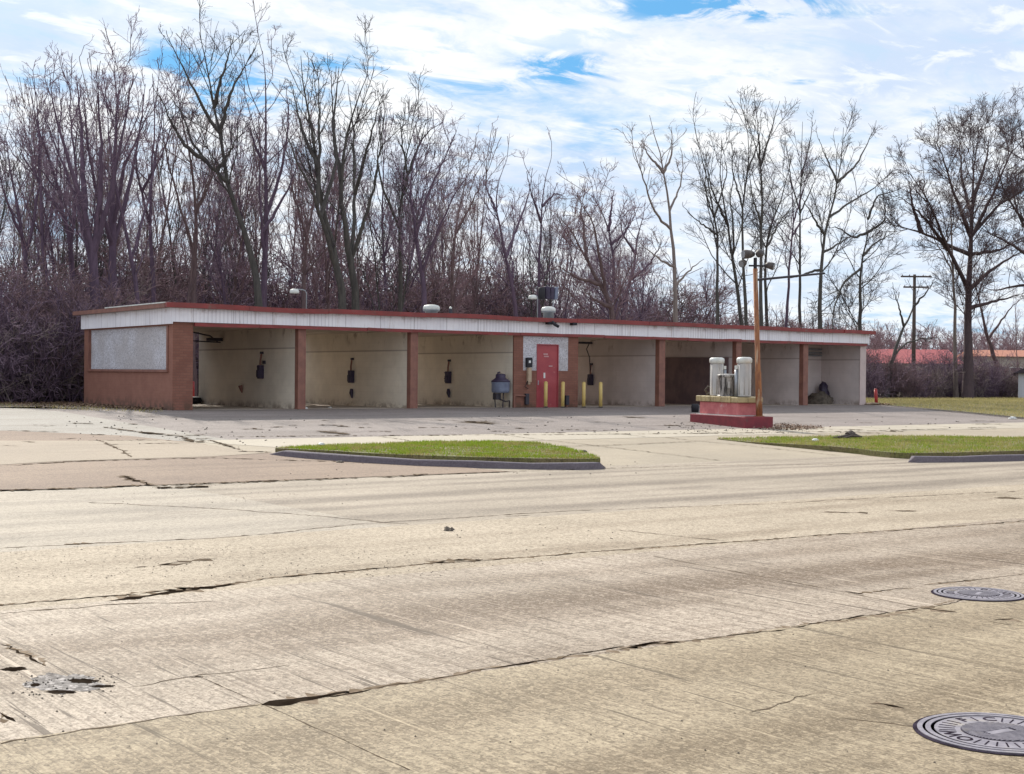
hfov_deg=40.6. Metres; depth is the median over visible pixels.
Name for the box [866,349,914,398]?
shrub
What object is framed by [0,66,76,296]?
bare tree
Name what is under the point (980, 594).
manhole cover
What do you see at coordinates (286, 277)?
shrub
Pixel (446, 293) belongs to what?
shrub
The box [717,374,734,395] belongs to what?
motor housing
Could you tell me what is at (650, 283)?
shrub
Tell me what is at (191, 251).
bare tree
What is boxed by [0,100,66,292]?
bare tree
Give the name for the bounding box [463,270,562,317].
shrub
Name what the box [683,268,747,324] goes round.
bare tree
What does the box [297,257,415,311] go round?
shrub
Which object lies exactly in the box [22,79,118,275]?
bare tree
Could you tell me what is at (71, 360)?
shrub
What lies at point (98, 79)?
bare tree
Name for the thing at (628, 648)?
crack edges
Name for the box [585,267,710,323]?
shrub
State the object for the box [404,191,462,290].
bare tree
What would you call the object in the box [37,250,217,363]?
shrub
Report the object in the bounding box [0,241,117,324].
shrub
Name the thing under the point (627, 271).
bare tree
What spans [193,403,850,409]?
lot floor
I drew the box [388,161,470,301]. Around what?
bare tree
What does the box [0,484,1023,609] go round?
road
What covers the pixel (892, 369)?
shrub
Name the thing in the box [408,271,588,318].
shrub
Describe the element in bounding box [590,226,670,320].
bare tree
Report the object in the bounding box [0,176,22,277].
bare tree
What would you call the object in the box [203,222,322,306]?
shrub
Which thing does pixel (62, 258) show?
bare tree
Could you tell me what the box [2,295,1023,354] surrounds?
wood
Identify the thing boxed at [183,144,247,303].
bare tree
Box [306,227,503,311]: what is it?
shrub
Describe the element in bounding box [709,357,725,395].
vacuum cleaner
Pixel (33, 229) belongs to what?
bare tree
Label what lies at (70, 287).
shrub
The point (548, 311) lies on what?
roof vent
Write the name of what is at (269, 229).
bare tree
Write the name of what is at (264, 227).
bare tree
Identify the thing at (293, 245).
bare tree
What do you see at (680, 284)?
bare tree
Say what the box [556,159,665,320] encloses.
bare tree
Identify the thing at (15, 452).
driveway
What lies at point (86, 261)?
bare tree
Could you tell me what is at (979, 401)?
grass
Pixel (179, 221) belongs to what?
bare tree
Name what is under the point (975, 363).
shrub
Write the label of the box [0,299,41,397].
shrub
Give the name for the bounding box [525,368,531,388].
mail box
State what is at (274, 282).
shrub
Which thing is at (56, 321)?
shrub
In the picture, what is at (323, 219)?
bare tree
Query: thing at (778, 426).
dead leaves
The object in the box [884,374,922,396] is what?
shrub
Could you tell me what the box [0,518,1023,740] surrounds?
road
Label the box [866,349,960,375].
house
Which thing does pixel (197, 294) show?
shrub
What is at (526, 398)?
pipe meter
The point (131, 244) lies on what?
bare tree
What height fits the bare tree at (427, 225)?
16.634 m
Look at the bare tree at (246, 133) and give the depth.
75.48 m
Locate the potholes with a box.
[1,667,114,693]
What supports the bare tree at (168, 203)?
on the ground
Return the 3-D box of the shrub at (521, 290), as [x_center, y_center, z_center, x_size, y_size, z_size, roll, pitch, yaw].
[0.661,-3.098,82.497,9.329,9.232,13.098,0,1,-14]
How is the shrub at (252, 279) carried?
on the ground
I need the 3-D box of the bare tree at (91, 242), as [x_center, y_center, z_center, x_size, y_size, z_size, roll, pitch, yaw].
[-15.669,-5.813,49.426,3.366,12.901,5.202,0,1,-36]
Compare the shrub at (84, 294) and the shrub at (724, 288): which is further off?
the shrub at (724, 288)
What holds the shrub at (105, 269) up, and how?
on the ground
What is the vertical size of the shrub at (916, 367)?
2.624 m
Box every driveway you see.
[0,431,508,490]
[0,439,266,464]
[182,428,1023,469]
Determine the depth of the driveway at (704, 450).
29.07 m
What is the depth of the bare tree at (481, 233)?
71.25 m
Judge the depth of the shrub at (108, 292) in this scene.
46.31 m
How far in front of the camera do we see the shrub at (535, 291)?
81.53 m
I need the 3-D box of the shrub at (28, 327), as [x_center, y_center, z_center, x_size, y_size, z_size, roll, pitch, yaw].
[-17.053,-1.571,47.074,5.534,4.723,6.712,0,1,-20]
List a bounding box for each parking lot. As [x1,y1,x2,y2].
[0,404,1023,439]
[0,407,227,440]
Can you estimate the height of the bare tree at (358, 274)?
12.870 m
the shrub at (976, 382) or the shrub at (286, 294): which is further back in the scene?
the shrub at (976, 382)
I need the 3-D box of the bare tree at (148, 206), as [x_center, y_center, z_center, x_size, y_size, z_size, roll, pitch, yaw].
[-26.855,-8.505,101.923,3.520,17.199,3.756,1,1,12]
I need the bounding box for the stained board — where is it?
[665,357,728,404]
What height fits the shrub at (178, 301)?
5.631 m
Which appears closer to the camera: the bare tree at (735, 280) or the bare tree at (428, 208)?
the bare tree at (735, 280)
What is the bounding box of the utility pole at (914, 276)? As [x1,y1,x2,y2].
[901,274,931,371]
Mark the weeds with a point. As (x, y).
(82, 408)
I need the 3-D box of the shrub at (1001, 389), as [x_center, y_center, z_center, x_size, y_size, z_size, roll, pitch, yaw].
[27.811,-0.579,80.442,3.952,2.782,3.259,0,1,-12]
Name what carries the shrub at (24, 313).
on the ground
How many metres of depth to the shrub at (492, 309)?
78.11 m
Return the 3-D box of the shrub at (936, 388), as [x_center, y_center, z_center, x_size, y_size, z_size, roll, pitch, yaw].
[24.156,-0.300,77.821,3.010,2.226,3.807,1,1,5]
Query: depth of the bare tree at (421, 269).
57.97 m
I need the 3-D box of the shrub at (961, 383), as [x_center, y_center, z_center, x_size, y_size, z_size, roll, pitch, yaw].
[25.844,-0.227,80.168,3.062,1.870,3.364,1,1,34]
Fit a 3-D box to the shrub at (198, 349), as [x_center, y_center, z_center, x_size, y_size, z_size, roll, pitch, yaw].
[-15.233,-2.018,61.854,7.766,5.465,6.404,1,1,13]
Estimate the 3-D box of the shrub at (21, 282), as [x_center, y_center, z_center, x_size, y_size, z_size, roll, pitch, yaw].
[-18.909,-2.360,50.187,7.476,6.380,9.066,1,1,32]
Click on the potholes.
(84, 680)
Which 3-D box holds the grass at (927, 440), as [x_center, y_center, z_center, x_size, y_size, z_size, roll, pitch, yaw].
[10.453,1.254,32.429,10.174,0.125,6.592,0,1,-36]
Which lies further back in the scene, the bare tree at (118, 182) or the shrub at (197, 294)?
the bare tree at (118, 182)
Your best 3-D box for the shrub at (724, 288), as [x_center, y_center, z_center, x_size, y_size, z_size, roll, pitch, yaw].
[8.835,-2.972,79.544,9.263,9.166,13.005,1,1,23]
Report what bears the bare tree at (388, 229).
on the ground
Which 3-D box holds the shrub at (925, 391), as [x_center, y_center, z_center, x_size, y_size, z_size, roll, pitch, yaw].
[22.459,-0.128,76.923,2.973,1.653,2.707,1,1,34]
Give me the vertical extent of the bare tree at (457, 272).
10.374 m
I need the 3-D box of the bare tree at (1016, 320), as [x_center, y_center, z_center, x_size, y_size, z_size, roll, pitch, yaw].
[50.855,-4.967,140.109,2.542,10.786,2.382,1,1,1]
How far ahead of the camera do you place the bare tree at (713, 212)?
69.81 m
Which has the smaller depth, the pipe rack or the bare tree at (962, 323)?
the pipe rack
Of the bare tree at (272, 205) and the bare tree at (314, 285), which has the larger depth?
the bare tree at (272, 205)
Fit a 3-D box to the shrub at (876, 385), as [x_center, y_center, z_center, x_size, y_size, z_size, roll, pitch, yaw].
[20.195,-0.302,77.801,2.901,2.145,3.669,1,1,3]
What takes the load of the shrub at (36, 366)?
on the ground
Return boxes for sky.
[0,0,1023,352]
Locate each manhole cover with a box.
[913,712,1023,755]
[931,587,1023,601]
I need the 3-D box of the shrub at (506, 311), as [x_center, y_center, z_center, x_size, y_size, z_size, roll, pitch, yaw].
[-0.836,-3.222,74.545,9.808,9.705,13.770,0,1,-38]
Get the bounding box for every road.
[0,455,1023,551]
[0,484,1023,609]
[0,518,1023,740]
[0,593,1023,773]
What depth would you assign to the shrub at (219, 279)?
66.13 m
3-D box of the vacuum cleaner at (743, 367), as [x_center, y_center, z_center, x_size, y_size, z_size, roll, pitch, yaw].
[6.384,-0.281,38.048,0.455,1.090,0.432,0,1,-36]
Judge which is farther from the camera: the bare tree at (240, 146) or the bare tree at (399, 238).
the bare tree at (240, 146)
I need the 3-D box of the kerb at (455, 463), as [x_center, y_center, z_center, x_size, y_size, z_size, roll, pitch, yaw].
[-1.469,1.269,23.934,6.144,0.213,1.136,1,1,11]
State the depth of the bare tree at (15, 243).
82.12 m
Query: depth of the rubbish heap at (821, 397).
56.33 m
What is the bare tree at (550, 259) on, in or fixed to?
on the ground
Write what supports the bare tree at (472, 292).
on the ground
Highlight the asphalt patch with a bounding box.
[22,672,104,694]
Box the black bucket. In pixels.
[691,404,698,411]
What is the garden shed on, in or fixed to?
on the ground
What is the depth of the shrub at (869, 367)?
76.62 m
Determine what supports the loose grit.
on the road at (37, 519)
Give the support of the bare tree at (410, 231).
on the ground
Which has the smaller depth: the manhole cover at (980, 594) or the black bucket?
the manhole cover at (980, 594)
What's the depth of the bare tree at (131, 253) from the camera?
50.08 m
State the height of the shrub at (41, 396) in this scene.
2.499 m
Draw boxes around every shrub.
[0,237,198,400]
[0,240,134,321]
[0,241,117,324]
[0,243,89,385]
[0,251,126,399]
[0,254,121,319]
[0,257,89,402]
[0,258,108,402]
[0,288,72,396]
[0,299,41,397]
[0,310,83,402]
[0,324,55,401]
[0,336,83,402]
[0,337,69,402]
[1,259,53,323]
[1,276,83,399]
[1,289,83,402]
[1,334,80,400]
[2,225,254,368]
[2,282,101,384]
[3,255,160,400]
[4,331,83,401]
[12,220,213,305]
[19,286,80,343]
[19,320,83,396]
[23,259,148,315]
[30,235,137,291]
[34,283,106,312]
[35,271,182,306]
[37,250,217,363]
[39,238,236,302]
[41,269,102,399]
[56,351,83,401]
[65,236,247,390]
[66,215,271,384]
[66,246,245,374]
[69,248,209,375]
[80,258,189,304]
[82,230,237,287]
[88,248,333,394]
[100,283,226,357]
[141,289,198,392]
[148,258,273,299]
[157,256,321,308]
[159,232,337,307]
[166,231,277,365]
[182,226,442,311]
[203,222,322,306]
[206,257,337,308]
[212,240,377,309]
[215,226,383,308]
[249,237,467,311]
[261,237,466,306]
[268,250,396,310]
[289,229,467,312]
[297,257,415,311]
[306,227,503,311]
[310,270,420,310]
[319,231,512,314]
[335,271,469,312]
[351,260,534,316]
[360,270,411,310]
[394,243,558,316]
[405,246,533,315]
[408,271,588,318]
[444,266,572,318]
[458,254,575,318]
[458,256,604,318]
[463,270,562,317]
[518,273,625,318]
[522,256,671,321]
[545,243,728,324]
[545,267,654,319]
[563,286,641,319]
[573,272,653,320]
[576,257,753,324]
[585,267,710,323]
[659,307,704,322]
[661,302,728,323]
[714,311,797,327]
[728,303,834,328]
[734,307,791,326]
[837,316,876,375]
[841,329,887,372]
[866,346,945,396]
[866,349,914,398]
[866,357,903,396]
[866,365,896,396]
[868,344,924,397]
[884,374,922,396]
[885,354,950,396]
[885,356,931,398]
[901,370,943,397]
[902,341,992,396]
[902,350,977,396]
[909,365,952,396]
[913,354,935,378]
[914,353,995,396]
[922,363,964,397]
[928,358,988,395]
[933,367,982,396]
[935,364,961,396]
[936,346,1017,389]
[936,350,996,377]
[944,358,1012,396]
[948,373,994,397]
[959,335,1020,396]
[960,354,1017,397]
[960,370,1004,395]
[960,372,1002,397]
[973,348,1023,397]
[977,362,1016,396]
[979,367,1014,396]
[999,373,1017,396]
[1007,356,1023,376]
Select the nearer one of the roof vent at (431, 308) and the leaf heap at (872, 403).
the roof vent at (431, 308)
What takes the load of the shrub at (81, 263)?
on the ground
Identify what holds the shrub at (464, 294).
on the ground
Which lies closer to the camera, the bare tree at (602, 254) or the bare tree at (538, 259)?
the bare tree at (538, 259)
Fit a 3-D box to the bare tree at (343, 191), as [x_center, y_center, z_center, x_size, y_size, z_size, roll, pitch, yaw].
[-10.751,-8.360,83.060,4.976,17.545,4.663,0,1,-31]
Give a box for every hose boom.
[193,332,222,342]
[578,341,592,370]
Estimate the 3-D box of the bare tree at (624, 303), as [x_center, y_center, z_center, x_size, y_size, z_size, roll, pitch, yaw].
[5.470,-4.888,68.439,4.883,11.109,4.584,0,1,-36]
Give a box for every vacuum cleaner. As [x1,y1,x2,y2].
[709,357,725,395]
[734,357,751,396]
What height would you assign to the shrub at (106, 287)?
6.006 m
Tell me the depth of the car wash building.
46.10 m
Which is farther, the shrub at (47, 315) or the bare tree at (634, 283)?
the bare tree at (634, 283)
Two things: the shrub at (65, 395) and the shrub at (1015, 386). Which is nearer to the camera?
the shrub at (65, 395)
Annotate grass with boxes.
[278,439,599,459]
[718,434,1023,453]
[866,397,1023,416]
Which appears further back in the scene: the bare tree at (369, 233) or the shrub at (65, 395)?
the bare tree at (369, 233)
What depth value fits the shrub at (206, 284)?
67.15 m
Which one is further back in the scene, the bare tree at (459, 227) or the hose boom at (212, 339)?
the bare tree at (459, 227)
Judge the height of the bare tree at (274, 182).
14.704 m
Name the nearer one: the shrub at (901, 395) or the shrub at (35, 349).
the shrub at (35, 349)
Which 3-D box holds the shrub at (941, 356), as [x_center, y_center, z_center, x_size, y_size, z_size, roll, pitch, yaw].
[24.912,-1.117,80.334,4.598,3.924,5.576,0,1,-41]
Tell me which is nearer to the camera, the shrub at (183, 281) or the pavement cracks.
the pavement cracks
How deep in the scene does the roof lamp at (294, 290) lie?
47.10 m
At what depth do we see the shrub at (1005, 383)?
82.00 m
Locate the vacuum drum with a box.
[491,372,509,407]
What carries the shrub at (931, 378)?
on the ground
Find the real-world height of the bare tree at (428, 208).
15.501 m
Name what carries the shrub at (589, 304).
on the ground
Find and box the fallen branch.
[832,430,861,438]
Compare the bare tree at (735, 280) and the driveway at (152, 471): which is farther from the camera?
the bare tree at (735, 280)
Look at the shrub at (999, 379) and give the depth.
81.26 m
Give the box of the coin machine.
[525,358,532,366]
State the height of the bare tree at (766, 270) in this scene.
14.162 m
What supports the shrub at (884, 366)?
on the ground
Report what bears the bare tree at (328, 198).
on the ground
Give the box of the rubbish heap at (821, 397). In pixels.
[808,391,833,403]
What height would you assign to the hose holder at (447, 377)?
1.348 m
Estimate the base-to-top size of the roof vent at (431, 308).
0.455 m
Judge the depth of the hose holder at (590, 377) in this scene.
52.49 m
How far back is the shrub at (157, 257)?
59.70 m
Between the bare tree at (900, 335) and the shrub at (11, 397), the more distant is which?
the bare tree at (900, 335)
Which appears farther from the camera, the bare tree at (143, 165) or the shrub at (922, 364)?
the shrub at (922, 364)
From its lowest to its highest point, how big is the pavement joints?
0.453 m
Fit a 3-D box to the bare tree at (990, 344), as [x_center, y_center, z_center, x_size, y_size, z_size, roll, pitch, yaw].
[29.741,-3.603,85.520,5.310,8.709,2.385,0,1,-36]
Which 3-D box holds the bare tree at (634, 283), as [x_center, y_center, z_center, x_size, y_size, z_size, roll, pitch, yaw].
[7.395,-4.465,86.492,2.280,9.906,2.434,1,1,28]
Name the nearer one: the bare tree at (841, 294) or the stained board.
the stained board
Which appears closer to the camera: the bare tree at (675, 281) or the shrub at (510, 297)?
the bare tree at (675, 281)
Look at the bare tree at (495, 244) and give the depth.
104.75 m
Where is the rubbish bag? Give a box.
[819,381,829,394]
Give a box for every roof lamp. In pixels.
[290,289,306,308]
[528,295,537,316]
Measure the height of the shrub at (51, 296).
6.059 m
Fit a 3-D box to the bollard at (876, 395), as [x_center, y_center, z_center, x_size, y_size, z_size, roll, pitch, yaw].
[14.885,0.400,56.489,0.182,0.673,0.162,0,1,-36]
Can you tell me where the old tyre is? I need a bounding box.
[193,397,201,403]
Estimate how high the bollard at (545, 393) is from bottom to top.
0.889 m
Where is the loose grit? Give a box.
[1,415,989,762]
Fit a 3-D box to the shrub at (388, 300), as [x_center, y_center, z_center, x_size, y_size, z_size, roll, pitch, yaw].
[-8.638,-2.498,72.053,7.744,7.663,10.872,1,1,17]
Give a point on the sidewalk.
(461, 438)
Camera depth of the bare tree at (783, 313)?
119.56 m
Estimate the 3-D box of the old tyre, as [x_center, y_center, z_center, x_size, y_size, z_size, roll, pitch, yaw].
[-10.796,0.445,46.602,0.660,0.240,0.660,0,1,-36]
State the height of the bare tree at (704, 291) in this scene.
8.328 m
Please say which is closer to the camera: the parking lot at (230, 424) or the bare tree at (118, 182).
the parking lot at (230, 424)
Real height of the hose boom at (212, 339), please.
0.394 m
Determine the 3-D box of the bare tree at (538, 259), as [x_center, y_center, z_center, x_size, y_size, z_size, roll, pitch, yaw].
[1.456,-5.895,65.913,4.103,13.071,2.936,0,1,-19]
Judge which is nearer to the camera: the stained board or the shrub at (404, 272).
the stained board
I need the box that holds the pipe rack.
[808,348,821,356]
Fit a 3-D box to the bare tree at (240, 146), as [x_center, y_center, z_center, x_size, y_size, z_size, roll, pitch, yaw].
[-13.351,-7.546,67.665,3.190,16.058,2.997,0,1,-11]
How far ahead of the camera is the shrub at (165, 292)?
60.16 m
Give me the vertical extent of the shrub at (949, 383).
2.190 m
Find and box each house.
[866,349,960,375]
[957,350,1023,378]
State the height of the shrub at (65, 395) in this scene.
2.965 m
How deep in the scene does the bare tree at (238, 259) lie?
61.67 m
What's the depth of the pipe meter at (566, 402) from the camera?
46.91 m
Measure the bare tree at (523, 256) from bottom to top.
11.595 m
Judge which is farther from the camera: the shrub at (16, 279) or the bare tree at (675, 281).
the bare tree at (675, 281)
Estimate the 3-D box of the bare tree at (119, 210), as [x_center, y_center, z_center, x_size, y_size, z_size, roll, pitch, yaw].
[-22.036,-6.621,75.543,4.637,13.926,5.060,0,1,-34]
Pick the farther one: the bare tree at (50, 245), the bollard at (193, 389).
the bare tree at (50, 245)
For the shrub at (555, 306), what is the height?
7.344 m
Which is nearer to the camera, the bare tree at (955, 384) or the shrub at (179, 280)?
the shrub at (179, 280)
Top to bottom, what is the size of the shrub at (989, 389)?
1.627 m
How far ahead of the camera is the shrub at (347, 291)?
67.75 m
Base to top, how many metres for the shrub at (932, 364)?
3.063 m
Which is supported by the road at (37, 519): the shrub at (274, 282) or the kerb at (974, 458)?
the kerb at (974, 458)
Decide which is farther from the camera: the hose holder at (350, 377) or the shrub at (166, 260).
the shrub at (166, 260)
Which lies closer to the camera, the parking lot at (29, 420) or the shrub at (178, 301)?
the parking lot at (29, 420)
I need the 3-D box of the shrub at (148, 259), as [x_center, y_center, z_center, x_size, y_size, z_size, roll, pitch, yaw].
[-16.411,-3.349,67.389,9.932,9.828,13.944,1,1,-2]
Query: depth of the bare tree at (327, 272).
64.94 m
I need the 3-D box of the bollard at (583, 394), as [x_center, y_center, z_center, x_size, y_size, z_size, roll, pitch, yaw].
[2.442,0.265,47.005,0.148,0.889,0.148,0,1,-36]
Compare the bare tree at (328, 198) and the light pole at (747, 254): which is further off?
the bare tree at (328, 198)
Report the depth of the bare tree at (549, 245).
121.18 m
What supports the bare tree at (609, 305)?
on the ground
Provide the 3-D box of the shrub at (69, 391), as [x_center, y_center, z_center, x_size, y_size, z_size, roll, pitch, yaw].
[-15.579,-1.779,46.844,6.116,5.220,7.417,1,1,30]
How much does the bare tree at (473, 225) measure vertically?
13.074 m
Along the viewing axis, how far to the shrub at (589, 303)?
92.17 m
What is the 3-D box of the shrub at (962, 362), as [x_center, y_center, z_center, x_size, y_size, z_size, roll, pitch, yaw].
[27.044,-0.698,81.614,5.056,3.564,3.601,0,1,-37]
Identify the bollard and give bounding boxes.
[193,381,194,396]
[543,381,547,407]
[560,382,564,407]
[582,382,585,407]
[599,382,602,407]
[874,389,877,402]
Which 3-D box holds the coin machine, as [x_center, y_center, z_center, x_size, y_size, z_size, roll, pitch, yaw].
[0.569,-0.819,45.995,0.220,0.320,0.120,0,1,-36]
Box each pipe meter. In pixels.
[514,394,528,407]
[564,395,568,406]
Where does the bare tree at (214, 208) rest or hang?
on the ground
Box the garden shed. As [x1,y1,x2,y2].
[1015,368,1023,397]
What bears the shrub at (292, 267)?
on the ground
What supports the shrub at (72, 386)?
on the ground
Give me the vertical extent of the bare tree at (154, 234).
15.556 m
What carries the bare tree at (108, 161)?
on the ground
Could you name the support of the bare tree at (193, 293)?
on the ground
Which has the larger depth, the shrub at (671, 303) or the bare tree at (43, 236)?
the shrub at (671, 303)
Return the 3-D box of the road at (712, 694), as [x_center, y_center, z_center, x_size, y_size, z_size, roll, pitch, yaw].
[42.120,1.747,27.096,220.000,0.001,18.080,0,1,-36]
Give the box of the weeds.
[0,402,162,412]
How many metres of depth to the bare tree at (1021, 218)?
78.76 m
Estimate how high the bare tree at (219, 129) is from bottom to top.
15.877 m
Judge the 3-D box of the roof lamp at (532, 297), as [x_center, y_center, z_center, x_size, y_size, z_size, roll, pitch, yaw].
[0.754,-2.854,50.663,0.307,1.051,0.368,1,1,18]
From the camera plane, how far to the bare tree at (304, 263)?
59.43 m
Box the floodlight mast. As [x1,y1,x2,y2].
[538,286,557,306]
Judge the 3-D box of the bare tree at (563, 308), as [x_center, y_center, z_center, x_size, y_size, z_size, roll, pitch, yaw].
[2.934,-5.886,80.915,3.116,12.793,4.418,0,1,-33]
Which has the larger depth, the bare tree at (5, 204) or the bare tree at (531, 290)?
the bare tree at (531, 290)
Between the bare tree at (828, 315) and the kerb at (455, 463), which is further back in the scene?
the bare tree at (828, 315)
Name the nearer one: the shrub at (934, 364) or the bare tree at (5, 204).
the bare tree at (5, 204)
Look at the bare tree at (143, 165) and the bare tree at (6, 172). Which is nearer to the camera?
the bare tree at (143, 165)
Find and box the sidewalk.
[189,422,1023,446]
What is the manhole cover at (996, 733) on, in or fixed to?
on the road at (712, 694)
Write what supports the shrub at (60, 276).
on the ground
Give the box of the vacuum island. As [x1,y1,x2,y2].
[690,395,772,427]
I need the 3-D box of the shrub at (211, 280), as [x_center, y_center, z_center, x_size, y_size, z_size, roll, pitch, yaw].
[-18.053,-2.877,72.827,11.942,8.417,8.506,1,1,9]
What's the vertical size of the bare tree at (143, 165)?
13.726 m
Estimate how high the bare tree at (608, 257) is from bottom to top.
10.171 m
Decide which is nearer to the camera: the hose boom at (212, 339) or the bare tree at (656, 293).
the hose boom at (212, 339)
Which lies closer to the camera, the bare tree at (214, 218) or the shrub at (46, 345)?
the shrub at (46, 345)
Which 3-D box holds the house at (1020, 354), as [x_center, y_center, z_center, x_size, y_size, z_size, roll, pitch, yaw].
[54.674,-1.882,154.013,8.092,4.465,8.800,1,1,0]
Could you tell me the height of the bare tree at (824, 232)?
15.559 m
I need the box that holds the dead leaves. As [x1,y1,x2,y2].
[0,396,1017,429]
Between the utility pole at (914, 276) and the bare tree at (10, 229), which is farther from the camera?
the utility pole at (914, 276)
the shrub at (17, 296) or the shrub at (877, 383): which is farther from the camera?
the shrub at (877, 383)
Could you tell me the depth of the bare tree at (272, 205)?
91.14 m
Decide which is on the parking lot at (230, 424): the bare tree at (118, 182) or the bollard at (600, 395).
the bollard at (600, 395)
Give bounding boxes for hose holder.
[256,352,265,378]
[347,358,353,397]
[444,359,450,397]
[587,363,593,384]
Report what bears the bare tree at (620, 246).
on the ground
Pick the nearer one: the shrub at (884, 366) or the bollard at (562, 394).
the bollard at (562, 394)
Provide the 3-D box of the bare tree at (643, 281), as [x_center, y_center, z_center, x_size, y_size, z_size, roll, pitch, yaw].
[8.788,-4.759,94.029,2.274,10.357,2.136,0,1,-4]
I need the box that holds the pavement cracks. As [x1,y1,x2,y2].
[0,421,1023,720]
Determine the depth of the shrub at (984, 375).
80.32 m
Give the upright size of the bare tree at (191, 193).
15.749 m
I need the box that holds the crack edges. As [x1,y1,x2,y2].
[0,422,1020,722]
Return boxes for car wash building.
[73,302,875,409]
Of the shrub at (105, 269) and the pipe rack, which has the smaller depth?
the pipe rack
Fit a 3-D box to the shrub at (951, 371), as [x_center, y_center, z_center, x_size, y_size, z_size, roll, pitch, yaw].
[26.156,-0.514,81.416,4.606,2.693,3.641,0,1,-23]
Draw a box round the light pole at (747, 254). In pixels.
[738,249,824,416]
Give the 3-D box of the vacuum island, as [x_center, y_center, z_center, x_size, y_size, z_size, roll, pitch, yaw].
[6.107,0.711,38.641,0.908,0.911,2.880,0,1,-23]
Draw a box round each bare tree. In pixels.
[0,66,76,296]
[0,70,71,315]
[0,88,56,289]
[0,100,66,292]
[0,129,26,290]
[0,140,10,250]
[0,147,12,244]
[0,157,68,281]
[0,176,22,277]
[0,179,38,287]
[1,44,89,309]
[1,66,72,277]
[2,172,74,286]
[7,95,84,293]
[11,108,85,294]
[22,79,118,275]
[25,41,141,309]
[50,34,143,291]
[54,108,120,282]
[60,111,144,271]
[61,5,167,305]
[68,56,193,303]
[75,52,151,297]
[77,81,154,304]
[81,145,145,275]
[102,40,177,302]
[117,150,167,262]
[118,52,209,291]
[118,144,176,275]
[126,164,171,261]
[139,88,257,299]
[150,29,236,396]
[152,0,270,306]
[158,194,200,280]
[159,86,225,302]
[170,167,270,299]
[179,155,276,283]
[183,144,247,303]
[187,150,246,296]
[199,133,280,305]
[200,110,277,304]
[207,66,271,293]
[208,109,281,289]
[218,107,289,293]
[226,0,306,306]
[244,118,294,265]
[250,175,298,287]
[259,81,331,292]
[267,32,355,308]
[275,126,319,295]
[277,98,350,308]
[278,13,408,309]
[279,147,355,308]
[282,101,357,308]
[294,114,383,307]
[296,109,372,281]
[300,139,354,294]
[323,131,386,310]
[330,101,476,310]
[337,166,395,290]
[342,193,380,298]
[355,138,438,311]
[366,105,481,312]
[374,144,472,284]
[375,68,443,311]
[375,189,415,265]
[385,166,427,278]
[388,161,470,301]
[404,154,450,303]
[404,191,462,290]
[411,138,477,310]
[425,163,485,313]
[428,124,502,312]
[444,116,526,314]
[449,157,501,300]
[449,184,498,313]
[457,134,543,316]
[479,208,518,286]
[486,187,532,301]
[505,190,568,316]
[506,127,584,317]
[512,218,556,305]
[522,203,581,306]
[523,181,608,318]
[529,182,655,319]
[531,211,564,286]
[533,176,593,317]
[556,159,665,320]
[567,225,608,318]
[572,182,669,319]
[584,227,618,307]
[589,218,625,319]
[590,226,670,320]
[601,207,644,294]
[608,235,647,317]
[611,115,703,321]
[618,246,645,315]
[628,244,654,313]
[646,278,666,315]
[648,270,697,321]
[667,94,734,324]
[681,111,776,324]
[683,263,715,324]
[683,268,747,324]
[698,87,767,324]
[718,86,800,325]
[742,131,815,325]
[745,111,827,327]
[758,147,813,326]
[772,298,794,327]
[788,101,902,328]
[803,175,910,329]
[803,287,844,328]
[867,85,1023,398]
[883,276,939,397]
[916,140,982,397]
[945,91,1023,307]
[952,316,963,366]
[963,261,1022,365]
[972,324,984,349]
[1002,292,1023,369]
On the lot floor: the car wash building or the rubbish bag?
the rubbish bag
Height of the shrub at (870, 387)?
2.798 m
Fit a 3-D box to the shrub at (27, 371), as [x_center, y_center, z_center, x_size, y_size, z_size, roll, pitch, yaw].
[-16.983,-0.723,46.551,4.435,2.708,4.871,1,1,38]
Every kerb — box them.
[270,450,604,469]
[908,454,1023,462]
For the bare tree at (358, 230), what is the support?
on the ground
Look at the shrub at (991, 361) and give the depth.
82.78 m
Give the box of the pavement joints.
[1,416,1023,769]
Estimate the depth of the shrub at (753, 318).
72.03 m
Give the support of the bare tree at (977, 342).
on the ground
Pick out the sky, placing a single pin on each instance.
(580, 70)
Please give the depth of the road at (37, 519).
18.07 m
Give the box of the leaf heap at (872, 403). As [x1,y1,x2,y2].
[864,402,881,404]
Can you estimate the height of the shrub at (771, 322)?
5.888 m
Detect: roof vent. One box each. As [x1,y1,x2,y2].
[423,305,439,312]
[541,306,555,317]
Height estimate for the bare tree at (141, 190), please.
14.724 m
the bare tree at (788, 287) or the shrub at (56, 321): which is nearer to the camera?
the shrub at (56, 321)
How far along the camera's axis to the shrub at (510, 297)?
75.34 m
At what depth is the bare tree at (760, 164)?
69.03 m
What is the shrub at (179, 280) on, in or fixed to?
on the ground
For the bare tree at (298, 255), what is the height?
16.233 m
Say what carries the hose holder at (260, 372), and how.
attached to the car wash building

